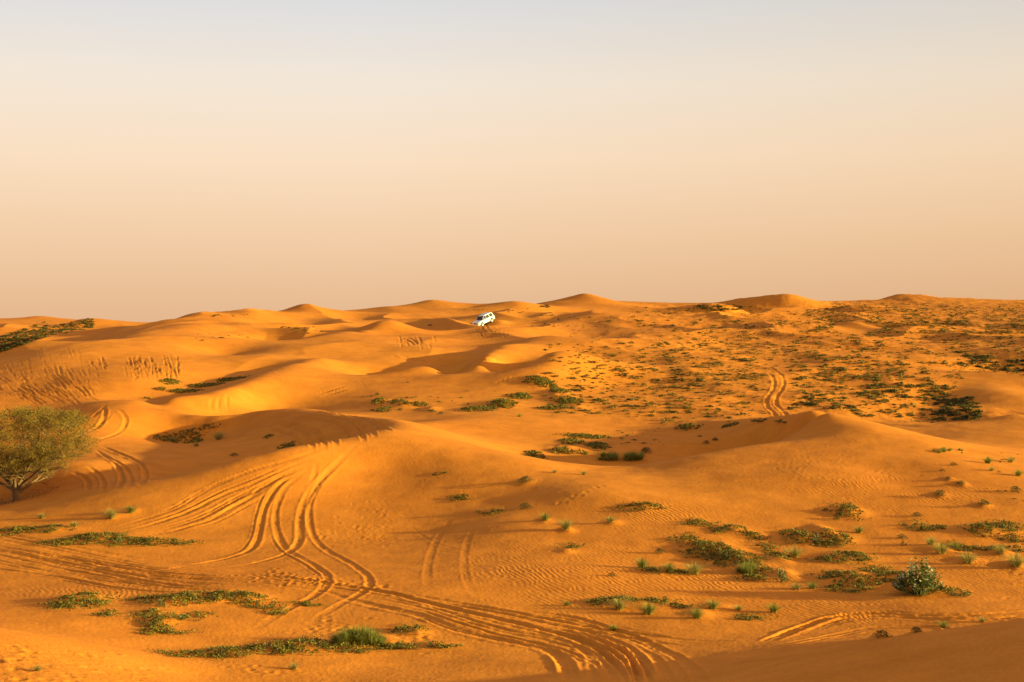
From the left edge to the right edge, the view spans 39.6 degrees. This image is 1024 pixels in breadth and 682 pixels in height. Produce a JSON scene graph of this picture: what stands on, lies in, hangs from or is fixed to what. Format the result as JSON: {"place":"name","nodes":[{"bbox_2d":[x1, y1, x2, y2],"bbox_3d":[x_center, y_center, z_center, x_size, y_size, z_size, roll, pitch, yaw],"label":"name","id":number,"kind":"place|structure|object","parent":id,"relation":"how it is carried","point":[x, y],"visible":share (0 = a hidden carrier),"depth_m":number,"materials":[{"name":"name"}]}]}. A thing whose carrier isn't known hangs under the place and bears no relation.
{"place":"outdoors","nodes":[
{"label":"outdoors","id":0,"kind":"place"},
{"bbox_2d":[0,293,1023,681],"bbox_3d":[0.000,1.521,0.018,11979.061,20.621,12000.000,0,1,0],"label":"desert ground","id":1,"kind":"structure","parent":0,"point":[346,511],"depth_m":82.30,"materials":[{"name":"orange sand"}]},
{"bbox_2d":[0,486,59,504],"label":"fallen twigs","id":2,"kind":"object","parent":1,"relation":"on","point":[26,496],"visible":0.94,"depth_m":91.96,"materials":[{"name":"brown wood"}]},
{"bbox_2d":[0,524,74,536],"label":"ground creeper","id":3,"kind":"object","parent":1,"relation":"on","point":[19,528],"visible":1,"depth_m":75.61,"materials":[{"name":"green plant"}]},
{"bbox_2d":[31,664,45,671],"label":"grass tuft","id":4,"kind":"object","parent":1,"relation":"on","point":[38,668],"visible":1,"depth_m":35.50,"materials":[{"name":"plant"}]},
{"bbox_2d":[31,513,51,518],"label":"grass tuft","id":5,"kind":"object","parent":1,"relation":"on","point":[41,516],"visible":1,"depth_m":79.17,"materials":[{"name":"green plant"}]},
{"bbox_2d":[0,404,100,500],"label":"acacia tree","id":6,"kind":"object","parent":1,"relation":"on","point":[45,448],"visible":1,"depth_m":91.70,"materials":[{"name":"green plant"}]},
{"bbox_2d":[66,521,81,526],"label":"grass tuft","id":7,"kind":"object","parent":1,"relation":"on","point":[74,524],"visible":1,"depth_m":76.32,"materials":[{"name":"plant"}]},
{"bbox_2d":[38,591,123,611],"bbox_3d":[-16.313,9.890,54.256,2.905,0.582,5.616,0,1,0],"label":"ground creeper","id":8,"kind":"object","parent":1,"relation":"on","point":[64,604],"visible":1,"depth_m":53.64,"materials":[{"name":"green plant"}]},
{"bbox_2d":[99,507,121,518],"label":"grass tuft","id":9,"kind":"object","parent":1,"relation":"on","point":[110,515],"visible":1,"depth_m":78.06,"materials":[{"name":"green plant"}]},
{"bbox_2d":[34,531,203,547],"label":"ground creeper","id":10,"kind":"object","parent":1,"relation":"on","point":[69,540],"visible":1,"depth_m":72.66,"materials":[{"name":"green plant"}]},
{"bbox_2d":[88,594,157,617],"bbox_3d":[-14.498,9.959,53.827,1.148,0.455,6.044,0,1,3],"label":"ground creeper","id":11,"kind":"object","parent":1,"relation":"on","point":[106,613],"visible":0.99,"depth_m":51.95,"materials":[{"name":"green plant"}]},
{"bbox_2d":[123,505,143,512],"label":"grass tuft","id":12,"kind":"object","parent":1,"relation":"on","point":[129,509],"visible":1,"depth_m":79.24,"materials":[{"name":"green plant"}]},
{"bbox_2d":[154,378,180,390],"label":"ground creeper","id":13,"kind":"object","parent":1,"relation":"on","point":[171,380],"visible":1,"depth_m":156.01,"materials":[{"name":"green plant"}]},
{"bbox_2d":[126,606,218,635],"bbox_3d":[-12.274,9.934,50.613,3.244,0.383,5.079,0,1,0],"label":"ground creeper","id":14,"kind":"object","parent":1,"relation":"on","point":[155,627],"visible":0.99,"depth_m":50.41,"materials":[{"name":"green plant"}]},
{"bbox_2d":[153,422,220,443],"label":"ground creeper","id":15,"kind":"object","parent":1,"relation":"on","point":[196,438],"visible":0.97,"depth_m":126.68,"materials":[{"name":"green plant"}]},
{"bbox_2d":[144,375,248,398],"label":"ground creeper","id":16,"kind":"object","parent":1,"relation":"on","point":[201,384],"visible":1,"depth_m":155.89,"materials":[{"name":"green plant"}]},
{"bbox_2d":[134,589,276,606],"bbox_3d":[-11.758,9.962,55.219,5.574,0.536,3.124,0,1,-26],"label":"ground creeper","id":17,"kind":"object","parent":1,"relation":"on","point":[213,596],"visible":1,"depth_m":55.09,"materials":[{"name":"green plant"}]},
{"bbox_2d":[212,431,228,439],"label":"grass tuft","id":18,"kind":"object","parent":1,"relation":"on","point":[219,436],"visible":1,"depth_m":122.97,"materials":[{"name":"green plant"}]},
{"bbox_2d":[147,634,380,660],"bbox_3d":[-7.828,10.007,46.190,7.233,0.643,3.744,-1,1,-44],"label":"ground creeper","id":19,"kind":"object","parent":1,"relation":"on","point":[284,648],"visible":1,"depth_m":46.33,"materials":[{"name":"green plant"}]},
{"bbox_2d":[239,597,289,614],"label":"ground creeper","id":20,"kind":"object","parent":1,"relation":"on","point":[274,611],"visible":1,"depth_m":54.21,"materials":[{"name":"green plant"}]},
{"bbox_2d":[277,441,294,448],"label":"ground creeper","id":21,"kind":"object","parent":1,"relation":"on","point":[285,445],"visible":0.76,"depth_m":112.39,"materials":[{"name":"green plant"}]},
{"bbox_2d":[282,662,300,669],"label":"grass tuft","id":22,"kind":"object","parent":1,"relation":"on","point":[293,667],"visible":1,"depth_m":43.57,"materials":[{"name":"green plant"}]},
{"bbox_2d":[290,599,331,606],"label":"ground creeper","id":23,"kind":"object","parent":1,"relation":"on","point":[306,602],"visible":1,"depth_m":55.45,"materials":[{"name":"green plant"}]},
{"bbox_2d":[324,623,391,645],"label":"tall grass clump","id":24,"kind":"object","parent":1,"relation":"on","point":[365,635],"visible":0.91,"depth_m":48.06,"materials":[{"name":"green plant"}]},
{"bbox_2d":[371,396,403,411],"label":"ground creeper","id":25,"kind":"object","parent":1,"relation":"on","point":[381,398],"visible":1,"depth_m":141.56,"materials":[{"name":"green plant"}]},
{"bbox_2d":[388,622,428,634],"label":"ground creeper","id":26,"kind":"object","parent":1,"relation":"on","point":[402,627],"visible":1,"depth_m":50.49,"materials":[{"name":"green plant"}]},
{"bbox_2d":[364,640,463,650],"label":"ground creeper","id":27,"kind":"object","parent":1,"relation":"on","point":[397,645],"visible":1,"depth_m":47.87,"materials":[{"name":"green plant"}]},
{"bbox_2d":[401,400,428,406],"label":"ground creeper","id":28,"kind":"object","parent":1,"relation":"on","point":[423,403],"visible":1,"depth_m":140.21,"materials":[{"name":"green plant"}]},
{"bbox_2d":[447,493,477,501],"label":"ground creeper","id":29,"kind":"object","parent":1,"relation":"on","point":[462,496],"visible":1,"depth_m":83.12,"materials":[{"name":"green plant"}]},
{"bbox_2d":[472,312,494,325],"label":"offroad car","id":30,"kind":"object","parent":1,"relation":"on","point":[482,319],"visible":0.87,"depth_m":276.60,"materials":[{"name":"white paint"}]},
{"bbox_2d":[460,398,518,411],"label":"ground creeper","id":31,"kind":"object","parent":1,"relation":"on","point":[500,401],"visible":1,"depth_m":137.45,"materials":[{"name":"green plant"}]},
{"bbox_2d":[476,506,514,515],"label":"ground creeper","id":32,"kind":"object","parent":1,"relation":"on","point":[499,510],"visible":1,"depth_m":78.83,"materials":[{"name":"green plant"}]},
{"bbox_2d":[0,303,1023,500],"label":"desert scrub","id":33,"kind":"object","parent":1,"relation":"on","point":[91,324],"visible":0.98,"depth_m":187.53,"materials":[{"name":"green plant"}]},
{"bbox_2d":[517,502,532,508],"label":"shrub","id":34,"kind":"object","parent":1,"relation":"on","point":[524,505],"visible":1,"depth_m":78.74,"materials":[{"name":"green plant"}]},
{"bbox_2d":[517,475,534,482],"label":"shrub","id":35,"kind":"object","parent":1,"relation":"on","point":[524,477],"visible":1,"depth_m":84.87,"materials":[{"name":"brown plant"}]},
{"bbox_2d":[521,374,558,387],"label":"ground creeper","id":36,"kind":"object","parent":1,"relation":"on","point":[538,378],"visible":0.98,"depth_m":153.39,"materials":[{"name":"green plant"}]},
{"bbox_2d":[505,387,580,409],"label":"ground creeper","id":37,"kind":"object","parent":1,"relation":"on","point":[566,400],"visible":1,"depth_m":143.41,"materials":[{"name":"green plant"}]},
{"bbox_2d":[537,512,553,520],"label":"grass tuft","id":38,"kind":"object","parent":1,"relation":"on","point":[545,517],"visible":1,"depth_m":75.15,"materials":[{"name":"green plant"}]},
{"bbox_2d":[549,518,575,529],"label":"grass tuft","id":39,"kind":"object","parent":1,"relation":"on","point":[566,525],"visible":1,"depth_m":72.56,"materials":[{"name":"plant"}]},
{"bbox_2d":[524,437,611,458],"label":"ground creeper","id":40,"kind":"object","parent":1,"relation":"on","point":[593,445],"visible":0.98,"depth_m":110.29,"materials":[{"name":"green plant"}]},
{"bbox_2d":[557,542,584,550],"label":"ground creeper","id":41,"kind":"object","parent":1,"relation":"on","point":[571,545],"visible":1,"depth_m":68.79,"materials":[{"name":"green plant"}]},
{"bbox_2d":[552,432,621,438],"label":"ground creeper","id":42,"kind":"object","parent":1,"relation":"on","point":[590,436],"visible":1,"depth_m":119.68,"materials":[{"name":"green plant"}]},
{"bbox_2d":[600,515,619,522],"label":"grass tuft","id":43,"kind":"object","parent":1,"relation":"on","point":[610,519],"visible":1,"depth_m":74.06,"materials":[{"name":"green plant"}]},
{"bbox_2d":[603,625,619,630],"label":"grass tuft","id":44,"kind":"object","parent":1,"relation":"on","point":[612,628],"visible":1,"depth_m":51.24,"materials":[{"name":"green plant"}]},
{"bbox_2d":[601,597,637,609],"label":"grass tuft","id":45,"kind":"object","parent":1,"relation":"on","point":[620,605],"visible":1,"depth_m":54.48,"materials":[{"name":"green plant"}]},
{"bbox_2d":[594,451,646,460],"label":"tall grass clump","id":46,"kind":"object","parent":1,"relation":"on","point":[634,455],"visible":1,"depth_m":107.63,"materials":[{"name":"green plant"}]},
{"bbox_2d":[611,501,671,511],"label":"ground creeper","id":47,"kind":"object","parent":1,"relation":"on","point":[643,503],"visible":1,"depth_m":77.37,"materials":[{"name":"green plant"}]},
{"bbox_2d":[632,556,652,567],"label":"grass tuft","id":48,"kind":"object","parent":1,"relation":"on","point":[640,563],"visible":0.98,"depth_m":63.72,"materials":[{"name":"green plant"}]},
{"bbox_2d":[585,594,700,608],"bbox_3d":[5.056,10.142,55.689,4.527,0.296,2.790,0,1,0],"label":"ground creeper","id":49,"kind":"object","parent":1,"relation":"on","point":[599,599],"visible":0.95,"depth_m":55.60,"materials":[{"name":"green plant"}]},
{"bbox_2d":[641,447,650,453],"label":"shrub","id":50,"kind":"object","parent":1,"relation":"on","point":[644,450],"visible":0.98,"depth_m":110.82,"materials":[{"name":"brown plant"}]},
{"bbox_2d":[636,600,667,614],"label":"grass tuft","id":51,"kind":"object","parent":1,"relation":"on","point":[649,609],"visible":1,"depth_m":53.78,"materials":[{"name":"green plant"}]},
{"bbox_2d":[655,561,680,572],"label":"grass tuft","id":52,"kind":"object","parent":1,"relation":"on","point":[670,568],"visible":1,"depth_m":62.27,"materials":[{"name":"green plant"}]},
{"bbox_2d":[635,565,702,575],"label":"ground creeper","id":53,"kind":"object","parent":1,"relation":"on","point":[648,568],"visible":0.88,"depth_m":62.59,"materials":[{"name":"green plant"}]},
{"bbox_2d":[673,421,703,430],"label":"ground creeper","id":54,"kind":"object","parent":1,"relation":"on","point":[686,425],"visible":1,"depth_m":123.61,"materials":[{"name":"green plant"}]},
{"bbox_2d":[672,561,710,574],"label":"grass tuft","id":55,"kind":"object","parent":1,"relation":"on","point":[693,569],"visible":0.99,"depth_m":62.32,"materials":[{"name":"green plant"}]},
{"bbox_2d":[685,607,705,618],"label":"grass tuft","id":56,"kind":"object","parent":1,"relation":"on","point":[696,614],"visible":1,"depth_m":52.73,"materials":[{"name":"green plant"}]},
{"bbox_2d":[679,517,720,526],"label":"ground creeper","id":57,"kind":"object","parent":1,"relation":"on","point":[696,521],"visible":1,"depth_m":73.89,"materials":[{"name":"green plant"}]},
{"bbox_2d":[702,598,722,609],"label":"grass tuft","id":58,"kind":"object","parent":1,"relation":"on","point":[713,605],"visible":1,"depth_m":54.49,"materials":[{"name":"green plant"}]},
{"bbox_2d":[666,531,781,580],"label":"ground creeper","id":59,"kind":"object","parent":1,"relation":"on","point":[737,553],"visible":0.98,"depth_m":66.47,"materials":[{"name":"green plant"}]},
{"bbox_2d":[722,421,738,427],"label":"ground creeper","id":60,"kind":"object","parent":1,"relation":"on","point":[730,424],"visible":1,"depth_m":120.53,"materials":[{"name":"green plant"}]},
{"bbox_2d":[702,523,772,540],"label":"ground creeper","id":61,"kind":"object","parent":1,"relation":"on","point":[738,527],"visible":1,"depth_m":71.89,"materials":[{"name":"green plant"}]},
{"bbox_2d":[733,605,747,610],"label":"grass tuft","id":62,"kind":"object","parent":1,"relation":"on","point":[738,608],"visible":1,"depth_m":54.45,"materials":[{"name":"green plant"}]},
{"bbox_2d":[730,561,762,574],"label":"tall grass clump","id":63,"kind":"object","parent":1,"relation":"on","point":[747,568],"visible":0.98,"depth_m":62.78,"materials":[{"name":"green plant"}]},
{"bbox_2d":[734,611,777,620],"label":"ground creeper","id":64,"kind":"object","parent":1,"relation":"on","point":[760,618],"visible":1,"depth_m":53.04,"materials":[{"name":"green plant"}]},
{"bbox_2d":[759,603,780,612],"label":"grass tuft","id":65,"kind":"object","parent":1,"relation":"on","point":[775,608],"visible":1,"depth_m":54.06,"materials":[{"name":"green plant"}]},
{"bbox_2d":[753,540,791,560],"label":"ground creeper","id":66,"kind":"object","parent":1,"relation":"on","point":[773,546],"visible":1,"depth_m":67.73,"materials":[{"name":"green plant"}]},
{"bbox_2d":[775,566,787,581],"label":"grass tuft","id":67,"kind":"object","parent":1,"relation":"on","point":[785,578],"visible":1,"depth_m":60.39,"materials":[{"name":"green plant"}]},
{"bbox_2d":[781,545,808,557],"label":"grass tuft","id":68,"kind":"object","parent":1,"relation":"on","point":[793,553],"visible":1,"depth_m":66.42,"materials":[{"name":"green plant"}]},
{"bbox_2d":[791,582,805,589],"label":"grass tuft","id":69,"kind":"object","parent":1,"relation":"on","point":[796,584],"visible":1,"depth_m":58.74,"materials":[{"name":"green plant"}]},
{"bbox_2d":[774,526,826,543],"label":"ground creeper","id":70,"kind":"object","parent":1,"relation":"on","point":[799,533],"visible":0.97,"depth_m":70.66,"materials":[{"name":"green plant"}]},
{"bbox_2d":[804,581,817,588],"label":"grass tuft","id":71,"kind":"object","parent":1,"relation":"on","point":[812,586],"visible":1,"depth_m":58.88,"materials":[{"name":"green plant"}]},
{"bbox_2d":[812,533,821,542],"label":"thick leaved bush","id":72,"kind":"object","parent":1,"relation":"on","point":[814,540],"visible":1,"depth_m":69.54,"materials":[{"name":"green plant"}]},
{"bbox_2d":[809,527,856,547],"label":"ground creeper","id":73,"kind":"object","parent":1,"relation":"on","point":[834,538],"visible":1,"depth_m":69.72,"materials":[{"name":"green plant"}]},
{"bbox_2d":[806,550,879,565],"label":"ground creeper","id":74,"kind":"object","parent":1,"relation":"on","point":[854,554],"visible":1,"depth_m":65.46,"materials":[{"name":"green plant"}]},
{"bbox_2d":[826,501,869,520],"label":"ground creeper","id":75,"kind":"object","parent":1,"relation":"on","point":[848,505],"visible":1,"depth_m":76.42,"materials":[{"name":"green plant"}]},
{"bbox_2d":[807,568,890,593],"bbox_3d":[14.161,10.044,59.979,3.315,0.422,5.221,0,1,0],"label":"ground creeper","id":76,"kind":"object","parent":1,"relation":"on","point":[855,575],"visible":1,"depth_m":59.37,"materials":[{"name":"green plant"}]},
{"bbox_2d":[852,525,866,532],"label":"grass tuft","id":77,"kind":"object","parent":1,"relation":"on","point":[858,530],"visible":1,"depth_m":71.96,"materials":[{"name":"green plant"}]},
{"bbox_2d":[851,561,907,581],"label":"ground creeper","id":78,"kind":"object","parent":1,"relation":"on","point":[884,570],"visible":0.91,"depth_m":61.47,"materials":[{"name":"green plant"}]},
{"bbox_2d":[870,630,891,637],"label":"shrub","id":79,"kind":"object","parent":1,"relation":"on","point":[885,633],"visible":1,"depth_m":37.27,"materials":[{"name":"green plant"}]},
{"bbox_2d":[896,533,907,538],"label":"shrub","id":80,"kind":"object","parent":1,"relation":"on","point":[900,537],"visible":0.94,"depth_m":70.33,"materials":[{"name":"green plant"}]},
{"bbox_2d":[910,626,923,631],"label":"shrub","id":81,"kind":"object","parent":1,"relation":"on","point":[915,628],"visible":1,"depth_m":37.31,"materials":[{"name":"green plant"}]},
{"bbox_2d":[891,557,944,595],"bbox_3d":[16.239,9.417,56.905,2.228,1.458,2.062,1,1,42],"label":"thick leaved bush","id":82,"kind":"object","parent":1,"relation":"on","point":[924,586],"visible":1,"depth_m":56.66,"materials":[{"name":"green plant"}]},
{"bbox_2d":[898,518,952,531],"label":"ground creeper","id":83,"kind":"object","parent":1,"relation":"on","point":[922,526],"visible":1,"depth_m":72.71,"materials":[{"name":"green plant"}]},
{"bbox_2d":[921,536,943,544],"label":"grass tuft","id":84,"kind":"object","parent":1,"relation":"on","point":[930,541],"visible":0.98,"depth_m":68.69,"materials":[{"name":"green plant"}]},
{"bbox_2d":[932,490,945,496],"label":"shrub","id":85,"kind":"object","parent":1,"relation":"on","point":[939,492],"visible":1,"depth_m":79.65,"materials":[{"name":"green plant"}]},
{"bbox_2d":[935,620,951,627],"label":"grass tuft","id":86,"kind":"object","parent":1,"relation":"on","point":[943,625],"visible":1,"depth_m":49.78,"materials":[{"name":"green plant"}]},
{"bbox_2d":[929,542,958,553],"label":"grass tuft","id":87,"kind":"object","parent":1,"relation":"on","point":[942,549],"visible":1,"depth_m":66.58,"materials":[{"name":"green plant"}]},
{"bbox_2d":[933,446,963,453],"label":"tall grass clump","id":88,"kind":"object","parent":1,"relation":"on","point":[942,449],"visible":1,"depth_m":92.46,"materials":[{"name":"green plant"}]},
{"bbox_2d":[933,583,972,596],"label":"ground creeper","id":89,"kind":"object","parent":1,"relation":"on","point":[951,590],"visible":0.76,"depth_m":57.04,"materials":[{"name":"green plant"}]},
{"bbox_2d":[945,540,962,548],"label":"grass tuft","id":90,"kind":"object","parent":1,"relation":"on","point":[955,544],"visible":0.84,"depth_m":67.93,"materials":[{"name":"green plant"}]},
{"bbox_2d":[950,551,986,563],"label":"grass tuft","id":91,"kind":"object","parent":1,"relation":"on","point":[967,560],"visible":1,"depth_m":64.15,"materials":[{"name":"green plant"}]},
{"bbox_2d":[941,539,1002,550],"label":"ground creeper","id":92,"kind":"object","parent":1,"relation":"on","point":[968,547],"visible":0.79,"depth_m":67.96,"materials":[{"name":"green plant"}]},
{"bbox_2d":[974,616,988,621],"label":"grass tuft","id":93,"kind":"object","parent":1,"relation":"on","point":[981,619],"visible":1,"depth_m":50.43,"materials":[{"name":"green plant"}]},
{"bbox_2d":[978,499,989,505],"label":"shrub","id":94,"kind":"object","parent":1,"relation":"on","point":[985,501],"visible":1,"depth_m":77.16,"materials":[{"name":"brown plant"}]},
{"bbox_2d":[974,456,993,463],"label":"grass tuft","id":95,"kind":"object","parent":1,"relation":"on","point":[988,460],"visible":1,"depth_m":88.92,"materials":[{"name":"green plant"}]},
{"bbox_2d":[957,518,1023,536],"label":"ground creeper","id":96,"kind":"object","parent":1,"relation":"on","point":[1003,525],"visible":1,"depth_m":72.07,"materials":[{"name":"green plant"}]},
{"bbox_2d":[989,544,1006,553],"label":"grass tuft","id":97,"kind":"object","parent":1,"relation":"on","point":[999,549],"visible":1,"depth_m":66.49,"materials":[{"name":"green plant"}]},
{"bbox_2d":[990,529,1023,551],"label":"ground creeper","id":98,"kind":"object","parent":1,"relation":"on","point":[1016,540],"visible":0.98,"depth_m":69.86,"materials":[{"name":"green plant"}]},
{"bbox_2d":[997,553,1023,567],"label":"grass tuft","id":99,"kind":"object","parent":1,"relation":"on","point":[1016,562],"visible":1,"depth_m":62.92,"materials":[{"name":"green plant"}]},
{"bbox_2d":[1004,456,1017,462],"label":"grass tuft","id":100,"kind":"object","parent":1,"relation":"on","point":[1011,459],"visible":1,"depth_m":90.78,"materials":[{"name":"green plant"}]},
{"bbox_2d":[1011,486,1021,492],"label":"shrub","id":101,"kind":"object","parent":1,"relation":"on","point":[1017,488],"visible":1,"depth_m":80.47,"materials":[{"name":"brown plant"}]},
{"bbox_2d":[1011,470,1023,475],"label":"grass tuft","id":102,"kind":"object","parent":1,"relation":"on","point":[1018,473],"visible":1,"depth_m":85.00,"materials":[{"name":"green plant"}]},
{"bbox_2d":[0,0,1023,321],"label":"sky","id":103,"kind":"structure","parent":0,"point":[160,160],"materials":[{"name":"beige"}]}
]}

